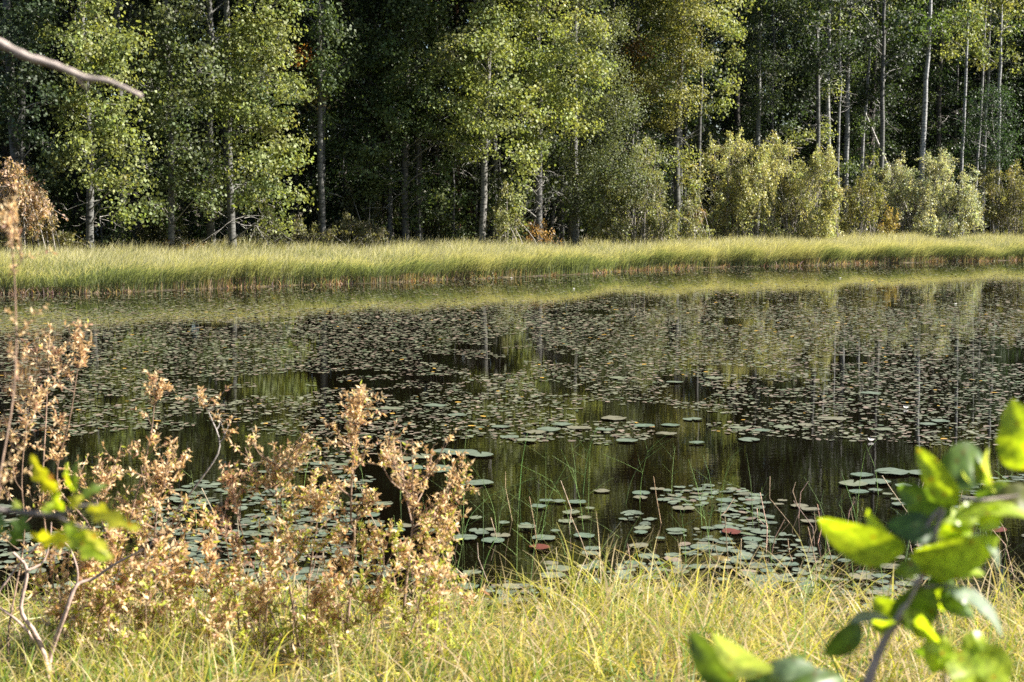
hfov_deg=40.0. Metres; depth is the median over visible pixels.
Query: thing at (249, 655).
grass
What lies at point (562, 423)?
lily pad
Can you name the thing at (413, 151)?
spruce tree
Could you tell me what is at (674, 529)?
lily pad
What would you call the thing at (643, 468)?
horsetail
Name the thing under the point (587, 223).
understorey sapling
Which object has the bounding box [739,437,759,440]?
lily pad
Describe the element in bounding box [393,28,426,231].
spruce tree
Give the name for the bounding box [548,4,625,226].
forest tree
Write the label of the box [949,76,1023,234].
rowan sapling
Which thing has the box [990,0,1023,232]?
spruce tree
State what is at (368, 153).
aspen tree
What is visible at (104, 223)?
wood
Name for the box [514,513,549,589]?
horsetail
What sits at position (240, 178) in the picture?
spruce tree
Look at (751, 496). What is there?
horsetail
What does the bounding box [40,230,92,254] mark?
willow bush
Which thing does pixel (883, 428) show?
lily pad
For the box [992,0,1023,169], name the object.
spruce tree
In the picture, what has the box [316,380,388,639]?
withered shrub
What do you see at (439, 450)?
lily pad
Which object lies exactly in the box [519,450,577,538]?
horsetail
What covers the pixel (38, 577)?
withered sprig
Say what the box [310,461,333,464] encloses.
lily pad
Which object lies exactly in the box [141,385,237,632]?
withered shrub
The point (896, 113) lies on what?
spruce tree
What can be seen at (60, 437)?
withered shrub
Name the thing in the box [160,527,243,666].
withered sprig
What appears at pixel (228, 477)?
withered shrub
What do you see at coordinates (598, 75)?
forest tree
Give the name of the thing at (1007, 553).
dead reed
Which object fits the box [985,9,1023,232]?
spruce tree
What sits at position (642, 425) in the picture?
lily pad
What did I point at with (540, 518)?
horsetail
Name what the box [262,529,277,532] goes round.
lily pad
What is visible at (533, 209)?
forest tree
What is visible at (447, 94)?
forest tree
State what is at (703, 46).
spruce tree
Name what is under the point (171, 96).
aspen tree
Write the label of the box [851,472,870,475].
lily pad
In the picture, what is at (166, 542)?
withered shrub
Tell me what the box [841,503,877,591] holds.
horsetail
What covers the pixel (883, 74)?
forest tree
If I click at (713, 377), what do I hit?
lily pad
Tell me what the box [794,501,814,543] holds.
dead reed
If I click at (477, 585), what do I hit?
lily pad
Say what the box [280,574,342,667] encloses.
withered sprig
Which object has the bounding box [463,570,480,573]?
lily pad
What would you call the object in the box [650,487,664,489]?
lily pad
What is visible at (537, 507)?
horsetail
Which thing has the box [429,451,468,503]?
horsetail
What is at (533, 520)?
dead reed
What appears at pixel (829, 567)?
horsetail
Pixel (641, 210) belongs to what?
understorey sapling
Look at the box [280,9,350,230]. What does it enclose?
forest tree
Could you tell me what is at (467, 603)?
withered shrub
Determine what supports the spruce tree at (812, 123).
on the ground at (344, 673)
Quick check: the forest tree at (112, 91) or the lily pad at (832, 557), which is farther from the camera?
the forest tree at (112, 91)
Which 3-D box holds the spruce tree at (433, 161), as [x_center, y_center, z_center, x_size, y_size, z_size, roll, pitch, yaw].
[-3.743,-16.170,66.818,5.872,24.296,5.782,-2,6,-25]
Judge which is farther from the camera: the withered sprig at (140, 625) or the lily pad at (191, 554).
the lily pad at (191, 554)
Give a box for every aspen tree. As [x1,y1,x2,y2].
[0,0,84,245]
[28,0,166,253]
[117,0,244,251]
[137,0,370,249]
[186,0,330,249]
[296,0,444,245]
[358,0,482,243]
[387,0,490,241]
[420,0,552,243]
[465,0,626,246]
[654,0,766,232]
[720,0,816,236]
[767,0,875,226]
[801,0,879,224]
[819,0,912,234]
[873,0,987,230]
[931,0,994,236]
[943,0,1018,232]
[944,0,1023,231]
[952,0,1023,234]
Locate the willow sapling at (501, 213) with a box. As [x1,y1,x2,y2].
[486,181,535,246]
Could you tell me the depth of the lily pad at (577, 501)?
11.18 m
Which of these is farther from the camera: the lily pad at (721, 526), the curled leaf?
the lily pad at (721, 526)
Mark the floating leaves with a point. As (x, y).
(538, 436)
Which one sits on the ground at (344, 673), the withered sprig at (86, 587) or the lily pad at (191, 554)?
the withered sprig at (86, 587)
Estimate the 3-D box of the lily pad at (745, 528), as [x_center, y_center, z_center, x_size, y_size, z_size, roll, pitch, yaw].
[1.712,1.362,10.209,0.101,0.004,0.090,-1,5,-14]
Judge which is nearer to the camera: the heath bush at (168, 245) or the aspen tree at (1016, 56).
the heath bush at (168, 245)
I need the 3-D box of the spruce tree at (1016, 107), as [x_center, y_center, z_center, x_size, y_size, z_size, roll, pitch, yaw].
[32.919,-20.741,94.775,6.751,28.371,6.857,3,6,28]
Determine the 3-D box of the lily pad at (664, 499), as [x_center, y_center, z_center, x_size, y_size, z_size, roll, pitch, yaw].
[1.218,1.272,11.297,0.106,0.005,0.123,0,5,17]
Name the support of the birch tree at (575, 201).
on the ground at (344, 673)
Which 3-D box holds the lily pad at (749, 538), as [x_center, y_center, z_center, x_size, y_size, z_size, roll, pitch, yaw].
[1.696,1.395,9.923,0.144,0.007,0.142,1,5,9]
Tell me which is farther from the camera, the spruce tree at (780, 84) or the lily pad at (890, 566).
the spruce tree at (780, 84)
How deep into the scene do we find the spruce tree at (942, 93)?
104.44 m
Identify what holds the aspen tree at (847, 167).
on the ground at (344, 673)
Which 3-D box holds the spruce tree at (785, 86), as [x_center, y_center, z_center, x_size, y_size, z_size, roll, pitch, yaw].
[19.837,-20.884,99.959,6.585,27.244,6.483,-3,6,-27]
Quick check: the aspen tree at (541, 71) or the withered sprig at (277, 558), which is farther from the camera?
the aspen tree at (541, 71)
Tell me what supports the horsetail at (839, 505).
in the water
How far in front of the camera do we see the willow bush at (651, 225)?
62.71 m
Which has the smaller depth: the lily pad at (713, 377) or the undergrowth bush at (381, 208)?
the lily pad at (713, 377)
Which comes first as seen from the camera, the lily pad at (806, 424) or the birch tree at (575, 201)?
the lily pad at (806, 424)
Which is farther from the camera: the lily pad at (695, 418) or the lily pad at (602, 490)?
the lily pad at (695, 418)
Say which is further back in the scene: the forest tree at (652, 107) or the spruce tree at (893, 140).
the spruce tree at (893, 140)
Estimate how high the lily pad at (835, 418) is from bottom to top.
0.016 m
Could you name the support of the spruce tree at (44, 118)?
on the ground at (344, 673)
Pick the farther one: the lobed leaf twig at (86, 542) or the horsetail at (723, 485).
the horsetail at (723, 485)
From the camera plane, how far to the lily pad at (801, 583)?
8.72 m
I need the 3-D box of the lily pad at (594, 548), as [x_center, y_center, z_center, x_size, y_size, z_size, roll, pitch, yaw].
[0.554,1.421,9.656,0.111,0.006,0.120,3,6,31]
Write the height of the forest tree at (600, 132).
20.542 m
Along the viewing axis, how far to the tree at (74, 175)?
61.20 m
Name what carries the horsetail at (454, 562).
in the water
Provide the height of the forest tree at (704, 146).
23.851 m
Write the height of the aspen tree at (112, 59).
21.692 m
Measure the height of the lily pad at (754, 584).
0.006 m
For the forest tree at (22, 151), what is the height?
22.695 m
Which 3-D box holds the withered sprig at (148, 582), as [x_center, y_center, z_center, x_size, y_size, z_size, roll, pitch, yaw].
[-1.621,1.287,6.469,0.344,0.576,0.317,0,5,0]
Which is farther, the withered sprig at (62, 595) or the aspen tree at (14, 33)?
the aspen tree at (14, 33)
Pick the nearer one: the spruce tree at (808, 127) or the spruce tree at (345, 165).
the spruce tree at (345, 165)
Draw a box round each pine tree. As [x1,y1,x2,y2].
[439,0,509,242]
[466,0,472,242]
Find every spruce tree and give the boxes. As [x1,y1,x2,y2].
[0,0,64,247]
[2,3,85,244]
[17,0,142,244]
[71,0,189,246]
[140,3,201,233]
[205,7,270,229]
[282,0,414,246]
[316,12,361,223]
[326,0,428,243]
[326,1,440,245]
[327,19,426,241]
[328,21,424,241]
[381,24,441,242]
[390,0,489,242]
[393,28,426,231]
[460,0,526,237]
[460,0,544,243]
[591,0,686,235]
[682,0,786,239]
[686,0,769,227]
[687,0,784,234]
[704,0,805,238]
[706,9,782,227]
[761,0,799,228]
[762,0,815,229]
[765,3,867,237]
[777,23,851,218]
[778,11,884,226]
[802,7,883,218]
[819,0,925,234]
[841,2,928,226]
[861,0,915,229]
[868,4,932,211]
[888,0,958,229]
[892,0,989,239]
[902,0,956,204]
[905,0,971,211]
[932,0,1023,235]
[942,0,994,212]
[948,8,1018,230]
[952,0,1023,232]
[966,0,1023,230]
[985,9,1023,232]
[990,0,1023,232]
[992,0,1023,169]
[1004,3,1023,233]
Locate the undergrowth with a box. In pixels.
[0,185,1020,248]
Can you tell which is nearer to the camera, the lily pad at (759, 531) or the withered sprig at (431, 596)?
the withered sprig at (431, 596)
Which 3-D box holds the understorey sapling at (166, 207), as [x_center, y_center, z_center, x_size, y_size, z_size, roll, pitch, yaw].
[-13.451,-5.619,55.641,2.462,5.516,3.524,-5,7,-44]
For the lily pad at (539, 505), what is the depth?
11.02 m
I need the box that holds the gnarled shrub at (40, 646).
[0,522,143,681]
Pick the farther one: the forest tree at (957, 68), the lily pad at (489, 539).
the forest tree at (957, 68)
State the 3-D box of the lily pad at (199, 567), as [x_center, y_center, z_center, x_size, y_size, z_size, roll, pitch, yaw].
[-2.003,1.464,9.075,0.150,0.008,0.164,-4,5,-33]
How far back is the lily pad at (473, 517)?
10.58 m
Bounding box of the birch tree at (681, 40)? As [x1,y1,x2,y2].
[609,0,746,233]
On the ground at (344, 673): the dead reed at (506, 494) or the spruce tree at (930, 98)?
the spruce tree at (930, 98)
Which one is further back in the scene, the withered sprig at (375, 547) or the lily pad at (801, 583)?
the lily pad at (801, 583)
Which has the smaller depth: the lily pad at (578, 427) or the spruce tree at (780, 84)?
the lily pad at (578, 427)
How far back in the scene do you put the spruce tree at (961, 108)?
114.16 m
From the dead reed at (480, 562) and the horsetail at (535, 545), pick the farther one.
the dead reed at (480, 562)
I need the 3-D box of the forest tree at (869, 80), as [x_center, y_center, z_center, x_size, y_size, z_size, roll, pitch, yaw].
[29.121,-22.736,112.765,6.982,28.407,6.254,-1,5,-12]
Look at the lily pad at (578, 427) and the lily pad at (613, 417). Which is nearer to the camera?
the lily pad at (578, 427)
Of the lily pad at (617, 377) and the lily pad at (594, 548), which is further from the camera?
the lily pad at (617, 377)
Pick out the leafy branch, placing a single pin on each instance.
(958, 550)
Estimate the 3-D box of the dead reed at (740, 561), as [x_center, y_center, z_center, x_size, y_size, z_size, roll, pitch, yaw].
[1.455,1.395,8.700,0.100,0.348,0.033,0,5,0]
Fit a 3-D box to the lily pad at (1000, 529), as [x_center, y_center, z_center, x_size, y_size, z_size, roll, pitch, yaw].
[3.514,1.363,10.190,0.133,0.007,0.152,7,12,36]
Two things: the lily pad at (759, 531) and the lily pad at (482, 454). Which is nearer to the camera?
the lily pad at (759, 531)
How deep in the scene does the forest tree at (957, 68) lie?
98.26 m
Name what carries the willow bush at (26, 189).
on the ground at (344, 673)
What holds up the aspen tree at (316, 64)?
on the ground at (344, 673)
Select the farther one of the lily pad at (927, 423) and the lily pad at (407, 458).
the lily pad at (927, 423)
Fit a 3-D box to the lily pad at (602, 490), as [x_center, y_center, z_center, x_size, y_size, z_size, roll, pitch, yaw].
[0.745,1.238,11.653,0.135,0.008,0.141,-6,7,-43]
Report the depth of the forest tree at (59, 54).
64.98 m
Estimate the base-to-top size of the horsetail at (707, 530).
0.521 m
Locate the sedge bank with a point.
(130, 270)
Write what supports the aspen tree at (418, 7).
on the ground at (344, 673)
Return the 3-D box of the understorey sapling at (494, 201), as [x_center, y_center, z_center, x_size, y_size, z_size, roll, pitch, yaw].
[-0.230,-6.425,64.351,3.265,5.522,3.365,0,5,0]
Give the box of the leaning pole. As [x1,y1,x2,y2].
[864,111,913,222]
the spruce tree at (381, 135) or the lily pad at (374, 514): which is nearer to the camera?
the lily pad at (374, 514)
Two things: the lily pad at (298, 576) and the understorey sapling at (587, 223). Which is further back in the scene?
the understorey sapling at (587, 223)
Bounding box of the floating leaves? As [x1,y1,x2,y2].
[0,262,1023,600]
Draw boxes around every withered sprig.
[26,526,101,662]
[29,572,89,646]
[40,588,104,668]
[43,543,109,671]
[45,520,91,667]
[64,571,115,659]
[65,548,127,650]
[67,505,151,659]
[86,524,133,659]
[87,568,125,672]
[92,556,149,672]
[94,523,180,666]
[99,571,158,664]
[121,541,205,665]
[124,591,179,657]
[127,562,201,658]
[130,560,215,657]
[159,558,241,659]
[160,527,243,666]
[189,497,236,664]
[189,596,243,664]
[199,565,238,622]
[212,535,262,651]
[235,565,289,656]
[238,523,301,663]
[239,579,289,654]
[253,516,339,666]
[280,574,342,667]
[298,559,358,664]
[302,591,361,658]
[302,593,358,654]
[303,511,375,654]
[348,580,400,656]
[351,520,426,645]
[379,537,444,671]
[388,577,459,651]
[411,550,474,676]
[430,507,489,661]
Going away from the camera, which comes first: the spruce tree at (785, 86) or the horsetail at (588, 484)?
the horsetail at (588, 484)
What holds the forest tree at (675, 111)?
on the ground at (344, 673)
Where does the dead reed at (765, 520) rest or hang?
in the water
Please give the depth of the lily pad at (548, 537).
9.97 m
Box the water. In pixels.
[0,260,1023,630]
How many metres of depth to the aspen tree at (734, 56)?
67.84 m
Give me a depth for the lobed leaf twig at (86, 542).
1.93 m
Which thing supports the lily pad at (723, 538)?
on the water
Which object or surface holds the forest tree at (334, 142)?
on the ground at (344, 673)
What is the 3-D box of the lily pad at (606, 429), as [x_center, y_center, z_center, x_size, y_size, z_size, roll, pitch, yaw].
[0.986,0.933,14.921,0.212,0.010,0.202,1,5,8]
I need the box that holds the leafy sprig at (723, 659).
[689,630,843,681]
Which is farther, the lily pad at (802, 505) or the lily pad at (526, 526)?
the lily pad at (802, 505)
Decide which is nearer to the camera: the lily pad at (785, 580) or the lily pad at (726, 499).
the lily pad at (785, 580)
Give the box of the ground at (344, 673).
[0,193,1023,681]
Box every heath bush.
[148,239,186,252]
[178,240,206,252]
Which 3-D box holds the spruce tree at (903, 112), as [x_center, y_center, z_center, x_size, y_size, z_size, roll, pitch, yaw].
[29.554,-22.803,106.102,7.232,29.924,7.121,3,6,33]
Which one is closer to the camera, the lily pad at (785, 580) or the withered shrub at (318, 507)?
the withered shrub at (318, 507)
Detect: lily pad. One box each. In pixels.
[187,551,196,556]
[189,565,208,570]
[191,546,214,551]
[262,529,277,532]
[284,574,305,580]
[285,557,304,561]
[288,525,304,529]
[296,568,311,573]
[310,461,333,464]
[330,548,347,552]
[359,512,379,516]
[365,520,383,523]
[374,501,392,504]
[380,406,402,408]
[393,464,422,468]
[395,523,411,526]
[399,456,411,460]
[411,453,433,457]
[423,464,451,471]
[424,403,445,406]
[433,448,453,452]
[445,449,477,454]
[448,413,466,415]
[454,534,476,539]
[458,583,478,588]
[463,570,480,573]
[464,479,493,484]
[469,452,492,456]
[469,515,481,518]
[469,528,486,531]
[481,537,503,542]
[491,425,509,427]
[491,533,509,536]
[491,597,512,603]
[500,435,518,437]
[517,438,536,440]
[518,524,535,527]
[525,430,545,433]
[529,544,549,548]
[531,504,546,507]
[532,534,554,539]
[537,427,559,430]
[539,571,564,577]
[544,561,556,564]
[547,565,570,570]
[551,422,570,425]
[558,519,573,522]
[563,509,579,513]
[567,426,590,428]
[569,499,585,502]
[573,533,594,537]
[582,551,598,554]
[584,546,600,549]
[594,489,609,491]
[595,427,613,430]
[602,415,626,419]
[609,376,626,378]
[612,574,633,578]
[616,438,637,441]
[624,560,637,563]
[629,542,647,547]
[632,490,649,493]
[634,424,654,426]
[634,495,646,498]
[634,525,650,528]
[634,530,647,533]
[638,553,659,557]
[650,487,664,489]
[656,432,676,434]
[657,498,669,500]
[661,423,679,425]
[664,553,678,556]
[666,528,686,531]
[667,568,688,573]
[673,506,694,509]
[683,417,701,419]
[689,564,704,568]
[690,544,714,549]
[702,564,718,567]
[705,376,722,378]
[713,547,731,551]
[714,524,732,528]
[716,498,735,501]
[718,507,732,510]
[719,537,732,540]
[720,565,732,568]
[721,557,736,562]
[722,528,740,533]
[731,426,747,428]
[732,556,750,558]
[737,571,755,576]
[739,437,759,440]
[741,527,754,529]
[742,536,762,540]
[743,501,759,504]
[745,581,764,586]
[749,575,774,581]
[751,528,770,533]
[773,424,793,427]
[780,577,796,581]
[782,562,798,565]
[791,503,807,506]
[798,423,812,425]
[798,581,818,586]
[801,507,819,509]
[801,519,816,521]
[817,416,845,419]
[822,555,837,558]
[838,558,850,561]
[839,480,867,485]
[849,489,868,492]
[849,572,875,578]
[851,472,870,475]
[859,478,890,483]
[860,391,880,393]
[872,573,890,577]
[874,427,893,429]
[875,467,909,474]
[876,579,888,582]
[881,563,897,568]
[896,581,912,585]
[909,470,920,474]
[921,422,935,424]
[932,419,949,421]
[992,527,1006,531]
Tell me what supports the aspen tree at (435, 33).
on the ground at (344, 673)
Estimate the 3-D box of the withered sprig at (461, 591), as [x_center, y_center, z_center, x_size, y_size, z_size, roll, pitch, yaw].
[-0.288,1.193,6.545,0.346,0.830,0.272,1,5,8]
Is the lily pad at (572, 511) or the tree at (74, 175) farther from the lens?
the tree at (74, 175)
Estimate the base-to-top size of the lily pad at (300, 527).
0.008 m
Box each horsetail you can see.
[172,471,216,527]
[411,444,474,522]
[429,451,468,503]
[429,535,461,598]
[451,497,471,544]
[458,518,507,594]
[470,486,486,548]
[472,467,496,532]
[494,489,537,578]
[498,479,528,529]
[512,484,580,547]
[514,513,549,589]
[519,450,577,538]
[521,428,550,504]
[528,487,540,526]
[542,516,564,553]
[545,479,570,532]
[553,439,595,491]
[567,463,583,529]
[568,447,608,512]
[569,427,596,492]
[579,513,618,593]
[588,514,591,591]
[608,434,667,501]
[626,442,654,501]
[657,440,688,492]
[669,499,724,565]
[674,495,713,536]
[682,498,710,565]
[688,459,719,524]
[720,451,739,519]
[731,501,780,587]
[747,459,752,526]
[806,546,839,597]
[817,486,861,521]
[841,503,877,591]
[857,454,864,515]
[865,435,882,489]
[871,553,910,593]
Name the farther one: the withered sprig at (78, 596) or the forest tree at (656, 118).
the forest tree at (656, 118)
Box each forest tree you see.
[0,0,54,199]
[0,0,80,205]
[0,0,81,240]
[27,0,127,233]
[35,1,91,198]
[41,0,192,250]
[84,0,201,247]
[89,1,179,241]
[92,0,179,229]
[111,2,177,244]
[134,0,295,249]
[146,0,219,238]
[162,0,271,246]
[165,0,265,228]
[186,2,271,230]
[187,0,291,243]
[232,9,316,246]
[234,0,354,229]
[240,2,308,244]
[243,0,337,237]
[267,0,338,238]
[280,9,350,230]
[303,0,377,192]
[311,0,391,206]
[336,0,443,241]
[377,0,473,223]
[399,0,480,140]
[423,0,468,219]
[427,0,521,243]
[432,16,479,207]
[433,0,545,242]
[443,0,529,219]
[477,0,567,241]
[479,6,534,216]
[488,7,551,233]
[506,0,611,244]
[519,0,632,243]
[519,4,592,242]
[524,17,591,211]
[542,0,623,243]
[543,10,589,244]
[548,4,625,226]
[565,1,629,233]
[579,0,660,236]
[580,0,633,233]
[588,0,674,226]
[601,1,675,177]
[619,0,725,235]
[624,0,736,239]
[626,0,704,221]
[644,0,731,226]
[645,2,708,227]
[703,0,766,221]
[725,0,814,236]
[761,0,836,236]
[773,0,865,213]
[776,9,854,150]
[812,0,906,224]
[831,0,945,232]
[841,0,931,234]
[861,10,907,120]
[913,0,992,216]
[935,1,1022,234]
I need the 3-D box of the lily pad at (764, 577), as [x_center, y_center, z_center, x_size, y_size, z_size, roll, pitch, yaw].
[1.567,1.490,8.829,0.162,0.007,0.164,-5,8,-37]
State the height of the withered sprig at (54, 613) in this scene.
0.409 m
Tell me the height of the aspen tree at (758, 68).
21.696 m
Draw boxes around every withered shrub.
[0,181,56,497]
[0,377,66,666]
[8,323,70,647]
[33,318,100,656]
[58,439,174,645]
[109,369,177,642]
[113,436,207,638]
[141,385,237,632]
[144,499,191,645]
[201,496,255,643]
[212,459,303,649]
[229,425,335,645]
[275,467,356,645]
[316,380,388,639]
[349,517,413,651]
[356,420,481,647]
[389,505,460,667]
[403,474,472,640]
[453,587,477,633]
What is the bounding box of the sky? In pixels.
[29,0,912,195]
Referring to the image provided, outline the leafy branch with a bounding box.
[817,399,1023,681]
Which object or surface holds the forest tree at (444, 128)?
on the ground at (344, 673)
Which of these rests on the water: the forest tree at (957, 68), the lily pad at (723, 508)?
the lily pad at (723, 508)
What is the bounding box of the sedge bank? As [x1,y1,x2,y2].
[0,229,1023,294]
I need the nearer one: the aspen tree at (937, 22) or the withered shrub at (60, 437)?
the withered shrub at (60, 437)
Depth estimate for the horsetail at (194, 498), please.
10.30 m
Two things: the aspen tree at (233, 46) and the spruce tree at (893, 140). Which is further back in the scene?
the spruce tree at (893, 140)
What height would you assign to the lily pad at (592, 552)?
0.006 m
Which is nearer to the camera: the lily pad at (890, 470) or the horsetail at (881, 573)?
the horsetail at (881, 573)
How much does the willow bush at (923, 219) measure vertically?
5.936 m
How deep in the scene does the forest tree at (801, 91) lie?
73.84 m
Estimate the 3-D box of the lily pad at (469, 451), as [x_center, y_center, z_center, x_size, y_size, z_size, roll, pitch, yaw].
[-0.484,1.065,13.489,0.309,0.011,0.304,-1,6,-5]
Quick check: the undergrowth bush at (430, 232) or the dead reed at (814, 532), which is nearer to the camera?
the dead reed at (814, 532)
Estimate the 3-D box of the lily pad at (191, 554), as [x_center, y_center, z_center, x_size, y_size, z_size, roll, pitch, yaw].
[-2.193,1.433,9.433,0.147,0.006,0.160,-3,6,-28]
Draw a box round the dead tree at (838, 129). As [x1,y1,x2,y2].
[812,0,872,230]
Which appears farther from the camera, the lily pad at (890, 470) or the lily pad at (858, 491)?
the lily pad at (890, 470)
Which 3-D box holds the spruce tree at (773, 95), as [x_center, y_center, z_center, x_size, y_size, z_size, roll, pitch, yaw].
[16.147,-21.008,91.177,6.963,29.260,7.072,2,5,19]
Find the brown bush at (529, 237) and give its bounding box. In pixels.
[521,216,563,247]
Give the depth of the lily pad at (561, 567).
9.09 m
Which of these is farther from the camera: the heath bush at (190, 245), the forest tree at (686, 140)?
the forest tree at (686, 140)
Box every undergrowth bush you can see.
[128,201,199,252]
[239,203,300,252]
[331,176,401,250]
[410,206,467,248]
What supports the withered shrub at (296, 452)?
on the ground at (344, 673)
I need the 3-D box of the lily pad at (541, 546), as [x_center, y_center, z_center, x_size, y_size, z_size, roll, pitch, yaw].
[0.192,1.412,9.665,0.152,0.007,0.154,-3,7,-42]
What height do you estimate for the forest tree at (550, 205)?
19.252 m
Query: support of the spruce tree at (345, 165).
on the ground at (344, 673)
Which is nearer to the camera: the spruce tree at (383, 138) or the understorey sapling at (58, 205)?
the understorey sapling at (58, 205)
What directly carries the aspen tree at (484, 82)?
on the ground at (344, 673)
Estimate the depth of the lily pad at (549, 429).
14.95 m
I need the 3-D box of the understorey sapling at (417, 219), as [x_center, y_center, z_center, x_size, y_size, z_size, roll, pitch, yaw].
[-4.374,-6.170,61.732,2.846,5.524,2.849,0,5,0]
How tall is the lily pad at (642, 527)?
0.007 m
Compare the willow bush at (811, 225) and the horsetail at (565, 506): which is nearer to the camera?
the horsetail at (565, 506)
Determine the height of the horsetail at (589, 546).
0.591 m
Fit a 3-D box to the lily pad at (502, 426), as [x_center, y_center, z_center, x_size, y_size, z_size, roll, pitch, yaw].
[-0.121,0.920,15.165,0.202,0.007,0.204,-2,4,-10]
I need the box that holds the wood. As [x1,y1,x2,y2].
[0,0,1023,238]
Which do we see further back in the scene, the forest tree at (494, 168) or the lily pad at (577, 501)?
the forest tree at (494, 168)
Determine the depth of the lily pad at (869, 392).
17.99 m
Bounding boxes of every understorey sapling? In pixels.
[1,145,74,235]
[39,130,100,243]
[74,134,138,249]
[133,143,202,232]
[175,138,226,247]
[202,136,276,244]
[243,138,293,236]
[310,136,360,249]
[346,137,401,235]
[379,136,442,241]
[424,139,480,247]
[472,139,534,239]
[530,145,596,242]
[560,144,637,236]
[615,175,667,237]
[653,173,688,237]
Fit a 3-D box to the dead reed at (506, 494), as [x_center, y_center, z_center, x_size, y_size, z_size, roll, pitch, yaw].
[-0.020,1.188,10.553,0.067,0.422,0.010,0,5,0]
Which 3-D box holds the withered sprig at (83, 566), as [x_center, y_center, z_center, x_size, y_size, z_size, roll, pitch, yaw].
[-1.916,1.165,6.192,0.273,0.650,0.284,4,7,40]
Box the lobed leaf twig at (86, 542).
[0,454,139,561]
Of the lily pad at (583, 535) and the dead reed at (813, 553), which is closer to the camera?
the dead reed at (813, 553)
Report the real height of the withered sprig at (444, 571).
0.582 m
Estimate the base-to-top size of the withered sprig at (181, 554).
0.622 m
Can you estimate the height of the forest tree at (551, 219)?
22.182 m
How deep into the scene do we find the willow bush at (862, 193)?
75.11 m
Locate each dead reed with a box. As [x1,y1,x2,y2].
[477,543,487,580]
[505,472,511,519]
[529,497,536,541]
[560,480,570,523]
[570,516,587,558]
[653,476,660,522]
[725,518,728,560]
[740,538,748,583]
[760,493,767,549]
[769,478,789,522]
[771,519,784,552]
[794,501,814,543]
[807,512,815,552]
[807,527,816,587]
[882,476,906,511]
[993,531,1013,576]
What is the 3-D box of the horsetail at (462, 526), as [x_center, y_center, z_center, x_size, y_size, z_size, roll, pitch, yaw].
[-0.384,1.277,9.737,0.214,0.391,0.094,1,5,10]
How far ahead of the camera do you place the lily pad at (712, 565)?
9.18 m
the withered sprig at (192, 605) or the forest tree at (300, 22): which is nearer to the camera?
the withered sprig at (192, 605)
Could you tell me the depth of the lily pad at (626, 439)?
14.23 m
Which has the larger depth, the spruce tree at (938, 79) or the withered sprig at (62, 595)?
the spruce tree at (938, 79)
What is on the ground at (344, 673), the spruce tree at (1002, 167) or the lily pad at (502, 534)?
the spruce tree at (1002, 167)
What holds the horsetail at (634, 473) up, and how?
in the water
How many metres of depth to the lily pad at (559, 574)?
8.93 m
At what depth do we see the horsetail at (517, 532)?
8.86 m
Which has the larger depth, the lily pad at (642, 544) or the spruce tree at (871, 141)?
the spruce tree at (871, 141)
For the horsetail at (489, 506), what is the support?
in the water
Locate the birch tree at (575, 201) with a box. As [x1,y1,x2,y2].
[541,0,663,246]
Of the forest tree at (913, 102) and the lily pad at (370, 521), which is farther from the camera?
the forest tree at (913, 102)
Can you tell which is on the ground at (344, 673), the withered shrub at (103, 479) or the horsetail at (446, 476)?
the withered shrub at (103, 479)
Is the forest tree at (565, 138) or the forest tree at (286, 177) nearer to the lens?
the forest tree at (286, 177)
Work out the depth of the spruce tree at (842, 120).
96.64 m
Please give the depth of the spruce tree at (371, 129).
68.34 m
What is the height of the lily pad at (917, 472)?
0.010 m
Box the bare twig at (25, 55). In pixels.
[0,38,142,97]
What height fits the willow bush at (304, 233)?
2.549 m
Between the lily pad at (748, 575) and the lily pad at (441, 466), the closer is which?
the lily pad at (748, 575)
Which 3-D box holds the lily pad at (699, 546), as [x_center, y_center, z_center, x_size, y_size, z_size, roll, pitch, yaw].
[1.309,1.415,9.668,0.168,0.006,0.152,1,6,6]
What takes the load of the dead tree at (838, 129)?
on the ground at (344, 673)
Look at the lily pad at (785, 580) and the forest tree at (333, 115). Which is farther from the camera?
the forest tree at (333, 115)
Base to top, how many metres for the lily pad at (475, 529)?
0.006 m
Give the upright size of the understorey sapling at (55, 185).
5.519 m
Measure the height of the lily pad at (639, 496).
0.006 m
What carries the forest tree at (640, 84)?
on the ground at (344, 673)
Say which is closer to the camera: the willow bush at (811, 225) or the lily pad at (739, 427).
the lily pad at (739, 427)
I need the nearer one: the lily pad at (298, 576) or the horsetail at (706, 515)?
the lily pad at (298, 576)
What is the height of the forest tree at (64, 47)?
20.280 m
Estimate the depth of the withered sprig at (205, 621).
6.07 m
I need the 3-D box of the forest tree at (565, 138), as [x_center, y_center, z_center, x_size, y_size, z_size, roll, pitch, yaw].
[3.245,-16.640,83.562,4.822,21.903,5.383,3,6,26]
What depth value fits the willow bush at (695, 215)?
65.81 m
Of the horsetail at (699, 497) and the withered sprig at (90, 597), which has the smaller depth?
the withered sprig at (90, 597)
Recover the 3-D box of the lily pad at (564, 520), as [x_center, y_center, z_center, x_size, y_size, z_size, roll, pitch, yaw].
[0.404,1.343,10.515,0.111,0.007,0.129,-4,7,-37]
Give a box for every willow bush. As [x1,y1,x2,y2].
[0,156,67,253]
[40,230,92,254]
[283,213,352,252]
[312,181,399,251]
[584,135,694,247]
[662,184,715,242]
[693,127,778,240]
[749,130,851,241]
[827,167,901,238]
[864,146,996,239]
[973,158,1023,237]
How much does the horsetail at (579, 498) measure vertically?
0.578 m
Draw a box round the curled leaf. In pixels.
[700,555,730,563]
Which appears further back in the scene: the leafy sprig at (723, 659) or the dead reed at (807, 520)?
the dead reed at (807, 520)
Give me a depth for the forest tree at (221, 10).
61.06 m

